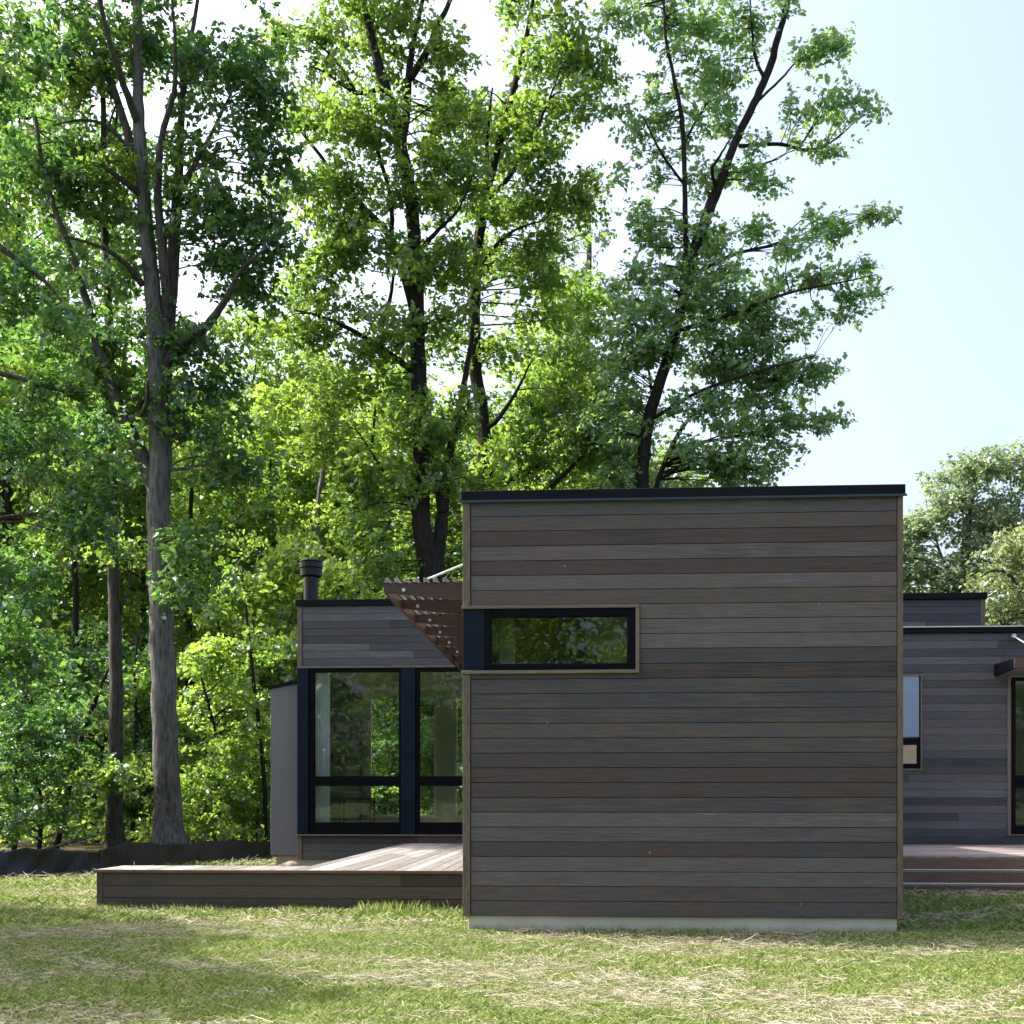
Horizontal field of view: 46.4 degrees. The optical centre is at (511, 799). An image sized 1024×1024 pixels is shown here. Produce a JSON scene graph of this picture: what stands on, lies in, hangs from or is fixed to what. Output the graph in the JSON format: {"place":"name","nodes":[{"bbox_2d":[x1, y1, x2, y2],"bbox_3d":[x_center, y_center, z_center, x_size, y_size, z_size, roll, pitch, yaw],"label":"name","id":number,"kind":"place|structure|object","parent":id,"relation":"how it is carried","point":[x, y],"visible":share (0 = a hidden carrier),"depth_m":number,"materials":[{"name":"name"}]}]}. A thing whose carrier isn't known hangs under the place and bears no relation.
{"place":"outdoors","nodes":[
{"label":"outdoors","id":0,"kind":"place"},
{"bbox_2d":[0,810,393,851],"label":"forest floor","id":1,"kind":"structure","parent":0,"point":[85,845],"depth_m":33.22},
{"bbox_2d":[0,370,65,742],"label":"forest tree","id":2,"kind":"object","parent":1,"relation":"on","point":[20,492],"visible":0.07,"depth_m":41.73,"materials":[{"name":"green plant"}]},
{"bbox_2d":[0,635,69,847],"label":"sapling","id":3,"kind":"object","parent":1,"relation":"on","point":[28,758],"visible":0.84,"depth_m":26.51,"materials":[{"name":"green plant"}]},
{"bbox_2d":[0,627,76,849],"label":"sapling","id":4,"kind":"object","parent":1,"relation":"on","point":[16,786],"visible":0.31,"depth_m":28.18,"materials":[{"name":"green plant"}]},
{"bbox_2d":[0,679,98,848],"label":"sapling","id":5,"kind":"object","parent":1,"relation":"on","point":[57,817],"visible":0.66,"depth_m":27.93,"materials":[{"name":"green plant"}]},
{"bbox_2d":[0,540,100,843],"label":"sapling","id":6,"kind":"object","parent":1,"relation":"on","point":[6,615],"visible":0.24,"depth_m":34.19,"materials":[{"name":"green plant"}]},
{"bbox_2d":[0,318,134,788],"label":"forest tree","id":7,"kind":"object","parent":1,"relation":"on","point":[45,492],"visible":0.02,"depth_m":44.08,"materials":[{"name":"green plant"}]},
{"bbox_2d":[16,394,124,839],"bbox_3d":[-13.788,-5.551,36.872,3.338,13.925,2.694,0,0,4],"label":"young tree","id":8,"kind":"object","parent":1,"relation":"on","point":[74,621],"visible":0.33,"depth_m":36.84,"materials":[{"name":"green plant"}]},
{"bbox_2d":[0,1,146,702],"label":"forest tree","id":9,"kind":"object","parent":1,"relation":"on","point":[52,319],"visible":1,"depth_m":23.12,"materials":[{"name":"green plant"}]},
{"bbox_2d":[0,40,148,834],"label":"forest tree","id":10,"kind":"object","parent":1,"relation":"on","point":[11,232],"visible":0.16,"depth_m":39.81,"materials":[{"name":"green plant"}]},
{"bbox_2d":[43,826,110,848],"bbox_3d":[-9.693,0.880,26.386,1.590,0.603,0.068,0,0,-15],"label":"fallen branch","id":11,"kind":"object","parent":1,"relation":"on","point":[67,843],"visible":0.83,"depth_m":26.38,"materials":[{"name":"brown wood"}]},
{"bbox_2d":[23,327,148,769],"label":"forest tree","id":12,"kind":"object","parent":1,"relation":"on","point":[105,544],"depth_m":62.27,"materials":[{"name":"green plant"}]},
{"bbox_2d":[37,657,150,848],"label":"sapling","id":13,"kind":"object","parent":1,"relation":"on","point":[96,708],"visible":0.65,"depth_m":29.64,"materials":[{"name":"green plant"}]},
{"bbox_2d":[40,614,153,842],"bbox_3d":[-11.844,-1.972,34.839,3.995,6.760,4.749,0,0,13],"label":"sapling","id":14,"kind":"object","parent":1,"relation":"on","point":[100,633],"visible":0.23,"depth_m":34.32,"materials":[{"name":"green plant"}]},
{"bbox_2d":[1,353,201,829],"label":"forest tree","id":15,"kind":"object","parent":1,"relation":"on","point":[99,610],"visible":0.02,"depth_m":46.75,"materials":[{"name":"green plant"}]},
{"bbox_2d":[30,2,187,848],"bbox_3d":[-9.491,-9.880,27.887,3.481,22.588,3.798,0,0,4],"label":"forest tree","id":16,"kind":"object","parent":1,"relation":"on","point":[114,779],"visible":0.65,"depth_m":27.98,"materials":[{"name":"green plant"}]},
{"bbox_2d":[81,634,180,841],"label":"sapling","id":17,"kind":"object","parent":1,"relation":"on","point":[139,741],"visible":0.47,"depth_m":33.16,"materials":[{"name":"green plant"}]},
{"bbox_2d":[47,427,229,819],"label":"forest tree","id":18,"kind":"object","parent":1,"relation":"on","point":[130,497],"visible":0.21,"depth_m":42.10,"materials":[{"name":"green plant"}]},
{"bbox_2d":[89,663,204,842],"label":"sapling","id":19,"kind":"object","parent":1,"relation":"on","point":[132,692],"visible":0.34,"depth_m":33.24,"materials":[{"name":"green plant"}]},
{"bbox_2d":[86,369,223,715],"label":"forest tree","id":20,"kind":"object","parent":1,"relation":"on","point":[173,498],"visible":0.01,"depth_m":60.44,"materials":[{"name":"green plant"}]},
{"bbox_2d":[0,0,317,844],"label":"maple tree","id":21,"kind":"object","parent":1,"relation":"on","point":[168,348],"visible":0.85,"depth_m":27.29,"materials":[{"name":"green plant"}]},
{"bbox_2d":[100,373,301,816],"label":"forest tree","id":22,"kind":"object","parent":1,"relation":"on","point":[201,511],"visible":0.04,"depth_m":50.02,"materials":[{"name":"green plant"}]},
{"bbox_2d":[181,765,239,840],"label":"sapling","id":23,"kind":"object","parent":1,"relation":"on","point":[206,772],"visible":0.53,"depth_m":29.86,"materials":[{"name":"green plant"}]},
{"bbox_2d":[152,631,270,841],"bbox_3d":[-7.441,-1.498,30.445,3.606,5.761,3.749,0,0,-27],"label":"sapling","id":24,"kind":"object","parent":1,"relation":"on","point":[201,663],"visible":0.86,"depth_m":30.10,"materials":[{"name":"green plant"}]},
{"bbox_2d":[171,432,256,835],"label":"young tree","id":25,"kind":"object","parent":1,"relation":"on","point":[188,617],"visible":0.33,"depth_m":41.57,"materials":[{"name":"green plant"}]},
{"bbox_2d":[0,757,462,849],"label":"undergrowth","id":26,"kind":"object","parent":1,"relation":"on","point":[140,835],"visible":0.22,"depth_m":30.19,"materials":[{"name":"green plant"}]},
{"bbox_2d":[176,571,296,839],"bbox_3d":[-8.169,-2.852,36.354,4.786,8.600,4.977,0,0,1],"label":"sapling","id":27,"kind":"object","parent":1,"relation":"on","point":[230,601],"visible":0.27,"depth_m":36.03,"materials":[{"name":"green plant"}]},
{"bbox_2d":[172,451,303,834],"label":"forest tree","id":28,"kind":"object","parent":1,"relation":"on","point":[247,517],"visible":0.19,"depth_m":41.03,"materials":[{"name":"green plant"}]},
{"bbox_2d":[210,713,270,841],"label":"sapling","id":29,"kind":"object","parent":1,"relation":"on","point":[266,724],"visible":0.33,"depth_m":31.12,"materials":[{"name":"green plant"}]},
{"bbox_2d":[193,523,296,840],"bbox_3d":[-6.632,-2.799,30.522,3.135,8.399,2.178,0,0,4],"label":"sapling","id":30,"kind":"object","parent":1,"relation":"on","point":[254,642],"visible":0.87,"depth_m":30.41,"materials":[{"name":"green plant"}]},
{"bbox_2d":[28,343,462,808],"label":"distant woods","id":31,"kind":"object","parent":1,"relation":"on","point":[199,623],"depth_m":74.71,"materials":[{"name":"green plant"}]},
{"bbox_2d":[171,305,332,804],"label":"forest tree","id":32,"kind":"object","parent":1,"relation":"on","point":[266,356],"visible":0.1,"depth_m":51.94,"materials":[{"name":"green plant"}]},
{"bbox_2d":[174,380,385,767],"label":"forest tree","id":33,"kind":"object","parent":1,"relation":"on","point":[269,444],"visible":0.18,"depth_m":45.72,"materials":[{"name":"green plant"}]},
{"bbox_2d":[204,337,391,686],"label":"forest tree","id":34,"kind":"object","parent":1,"relation":"on","point":[292,370],"visible":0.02,"depth_m":52.81,"materials":[{"name":"green plant"}]},
{"bbox_2d":[228,526,379,794],"bbox_3d":[-6.456,-3.703,38.620,5.513,10.384,5.301,0,0,17],"label":"sapling","id":35,"kind":"object","parent":1,"relation":"on","point":[287,557],"visible":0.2,"depth_m":38.05,"materials":[{"name":"green plant"}]},
{"bbox_2d":[261,355,362,598],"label":"young tree","id":36,"kind":"object","parent":1,"relation":"on","point":[317,510],"visible":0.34,"depth_m":40.38,"materials":[{"name":"green plant"}]},
{"bbox_2d":[264,550,398,814],"bbox_3d":[-5.068,-3.009,36.677,4.883,8.928,5.078,0,0,38],"label":"sapling","id":37,"kind":"object","parent":1,"relation":"on","point":[328,577],"visible":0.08,"depth_m":35.81,"materials":[{"name":"green plant"}]},
{"bbox_2d":[259,409,414,774],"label":"forest tree","id":38,"kind":"object","parent":1,"relation":"on","point":[310,487],"visible":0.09,"depth_m":44.64,"materials":[{"name":"green plant"}]},
{"bbox_2d":[318,371,411,594],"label":"young tree","id":39,"kind":"object","parent":1,"relation":"on","point":[378,429],"visible":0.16,"depth_m":44.19,"materials":[{"name":"green plant"}]},
{"bbox_2d":[275,355,476,775],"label":"forest tree","id":40,"kind":"object","parent":1,"relation":"on","point":[441,395],"visible":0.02,"depth_m":49.09,"materials":[{"name":"green plant"}]},
{"bbox_2d":[242,0,526,814],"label":"maple tree","id":41,"kind":"object","parent":1,"relation":"on","point":[413,262],"visible":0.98,"depth_m":33.96,"materials":[{"name":"green plant"}]},
{"bbox_2d":[372,699,433,814],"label":"sapling","id":42,"kind":"object","parent":1,"relation":"on","point":[392,798],"visible":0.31,"depth_m":32.58,"materials":[{"name":"green plant"}]},
{"bbox_2d":[372,699,462,814],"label":"sapling","id":43,"kind":"object","parent":1,"relation":"on","point":[428,730],"visible":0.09,"depth_m":33.20,"materials":[{"name":"green plant"}]},
{"bbox_2d":[379,699,462,814],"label":"sapling","id":44,"kind":"object","parent":1,"relation":"on","point":[460,811],"visible":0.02,"depth_m":35.26,"materials":[{"name":"green plant"}]},
{"bbox_2d":[363,403,506,756],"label":"forest tree","id":45,"kind":"object","parent":1,"relation":"on","point":[455,539],"visible":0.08,"depth_m":42.94,"materials":[{"name":"green plant"}]},
{"bbox_2d":[407,418,561,759],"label":"forest tree","id":46,"kind":"object","parent":1,"relation":"on","point":[468,461],"depth_m":49.48,"materials":[{"name":"green plant"}]},
{"bbox_2d":[421,0,640,490],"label":"maple tree","id":47,"kind":"object","parent":1,"relation":"on","point":[532,142],"visible":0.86,"depth_m":36.71,"materials":[{"name":"green plant"}]},
{"bbox_2d":[463,263,661,489],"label":"forest tree","id":48,"kind":"object","parent":1,"relation":"on","point":[593,297],"visible":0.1,"depth_m":48.82,"materials":[{"name":"green plant"}]},
{"bbox_2d":[502,432,626,489],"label":"forest tree","id":49,"kind":"object","parent":1,"relation":"on","point":[542,484],"visible":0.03,"depth_m":45.11,"materials":[{"name":"green plant"}]},
{"bbox_2d":[564,425,654,488],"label":"forest tree","id":50,"kind":"object","parent":1,"relation":"on","point":[632,431],"visible":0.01,"depth_m":47.83,"materials":[{"name":"green plant"}]},
{"bbox_2d":[534,162,688,487],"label":"forest tree","id":51,"kind":"object","parent":1,"relation":"on","point":[583,271],"visible":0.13,"depth_m":51.55,"materials":[{"name":"green plant"}]},
{"bbox_2d":[649,433,720,487],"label":"forest tree","id":52,"kind":"object","parent":1,"relation":"on","point":[691,473],"visible":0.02,"depth_m":55.02,"materials":[{"name":"green plant"}]},
{"bbox_2d":[568,0,902,488],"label":"maple tree","id":53,"kind":"object","parent":1,"relation":"on","point":[733,467],"visible":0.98,"depth_m":35.44,"materials":[{"name":"green plant"}]},
{"bbox_2d":[903,539,1014,612],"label":"distant woods","id":54,"kind":"object","parent":1,"relation":"on","point":[995,598],"visible":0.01,"depth_m":75.20,"materials":[{"name":"green plant"}]},
{"bbox_2d":[903,434,1023,625],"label":"forest tree","id":55,"kind":"object","parent":1,"relation":"on","point":[973,470],"visible":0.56,"depth_m":59.95,"materials":[{"name":"green plant"}]},
{"bbox_2d":[957,522,1023,625],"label":"forest tree","id":56,"kind":"object","parent":1,"relation":"on","point":[1015,601],"visible":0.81,"depth_m":44.61,"materials":[{"name":"green plant"}]},
{"bbox_2d":[343,792,360,797],"bbox_3d":[-3.293,-0.103,24.647,0.330,0.125,0.250,0,0,4],"label":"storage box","id":57,"kind":"object","parent":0,"point":[352,794],"visible":1,"depth_m":24.53,"materials":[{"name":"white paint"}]},
{"bbox_2d":[364,790,371,797],"bbox_3d":[-2.981,-0.116,24.668,0.169,0.150,0.169,0,0,4],"label":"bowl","id":58,"kind":"object","parent":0,"point":[367,793],"visible":1,"depth_m":24.61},
{"bbox_2d":[0,801,1023,1023],"bbox_3d":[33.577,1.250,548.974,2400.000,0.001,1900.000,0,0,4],"label":"ground","id":59,"kind":"structure","parent":0,"point":[603,977],"depth_m":8.69,"materials":[{"name":"green plant"}]},
{"bbox_2d":[0,840,273,877],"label":"silt fence","id":60,"kind":"object","parent":59,"relation":"on","point":[32,861],"visible":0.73,"depth_m":21.08,"materials":[{"name":"fabric"}]},
{"bbox_2d":[94,843,462,910],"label":"deck","id":61,"kind":"structure","parent":59,"relation":"on","point":[431,873],"depth_m":13.45,"materials":[{"name":"brown wood"}]},
{"bbox_2d":[278,861,301,865],"bbox_3d":[-3.974,1.200,21.378,0.460,0.219,0.266,0,0,4],"label":"rock","id":62,"kind":"object","parent":59,"relation":"on","point":[292,863],"visible":0.43,"depth_m":21.32,"materials":[{"name":"beige stone"}]},
{"bbox_2d":[0,855,1023,1023],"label":"straw","id":63,"kind":"object","parent":59,"relation":"on","point":[623,980],"visible":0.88,"depth_m":8.45,"materials":[{"name":"plant"}]},
{"bbox_2d":[269,484,1023,933],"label":"house","id":64,"kind":"structure","parent":59,"relation":"on","point":[775,708],"depth_m":11.23,"materials":[{"name":"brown wood"}]},
{"bbox_2d":[315,673,329,821],"bbox_3d":[-3.528,-0.906,22.110,0.310,3.111,0.096,0,0,4],"label":"curtain","id":65,"kind":"object","parent":64,"relation":"hanging from","point":[322,740],"visible":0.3,"depth_m":22.10,"materials":[{"name":"white fabric"}]},
{"bbox_2d":[309,668,400,833],"bbox_3d":[-2.855,-0.881,21.764,1.679,3.020,0.122,0,0,4],"label":"window","id":66,"kind":"structure","parent":64,"relation":"in","point":[314,827],"depth_m":21.72,"materials":[{"name":"black metal"}]},
{"bbox_2d":[338,798,375,821],"bbox_3d":[-3.197,0.315,24.691,0.685,0.710,0.500,0,0,4],"label":"side table","id":67,"kind":"object","parent":64,"relation":"on","point":[344,809],"visible":0.71,"depth_m":24.46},
{"bbox_2d":[369,696,435,816],"bbox_3d":[-2.496,-0.978,27.263,1.544,2.755,0.080,0,0,4],"label":"window","id":68,"kind":"structure","parent":64,"relation":"in","point":[372,697],"depth_m":27.24,"materials":[{"name":"white paint"}]},
{"bbox_2d":[416,667,462,833],"bbox_3d":[-0.911,-0.881,21.645,1.656,3.020,0.122,0,0,4],"label":"window","id":69,"kind":"structure","parent":64,"relation":"in","point":[421,827],"depth_m":21.63,"materials":[{"name":"black metal"}]},
{"bbox_2d":[455,696,462,816],"bbox_3d":[-0.705,-0.978,27.154,1.198,2.755,0.080,0,0,4],"label":"window","id":70,"kind":"structure","parent":64,"relation":"in","point":[456,697],"depth_m":27.15,"materials":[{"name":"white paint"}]},
{"bbox_2d":[515,617,584,663],"bbox_3d":[0.411,-1.500,12.889,0.755,1.100,0.040,0,0,4],"label":"window","id":71,"kind":"structure","parent":64,"relation":"in","point":[537,640],"depth_m":12.87,"materials":[{"name":"clear glass"}]},
{"bbox_2d":[462,604,638,674],"bbox_3d":[0.372,-1.511,11.459,1.671,0.647,0.460,0,0,4],"label":"window","id":72,"kind":"structure","parent":64,"relation":"in","point":[477,619],"depth_m":11.25,"materials":[{"name":"black metal"}]},
{"bbox_2d":[903,674,921,769],"bbox_3d":[6.902,-1.366,21.158,0.686,1.697,0.120,0,0,4],"label":"window","id":73,"kind":"structure","parent":64,"relation":"in","point":[912,683],"depth_m":21.11,"materials":[{"name":"clear glass"}]},
{"bbox_2d":[1011,677,1023,833],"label":"window","id":74,"kind":"structure","parent":64,"relation":"in","point":[1017,781],"depth_m":20.99,"materials":[{"name":"black metal"}]},
{"bbox_2d":[903,844,1023,892],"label":"stepped deck","id":75,"kind":"structure","parent":59,"relation":"on","point":[992,868],"depth_m":16.60,"materials":[{"name":"brown wood"}]},
{"bbox_2d":[0,0,1023,800],"label":"sky","id":76,"kind":"structure","parent":0,"point":[935,372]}
]}

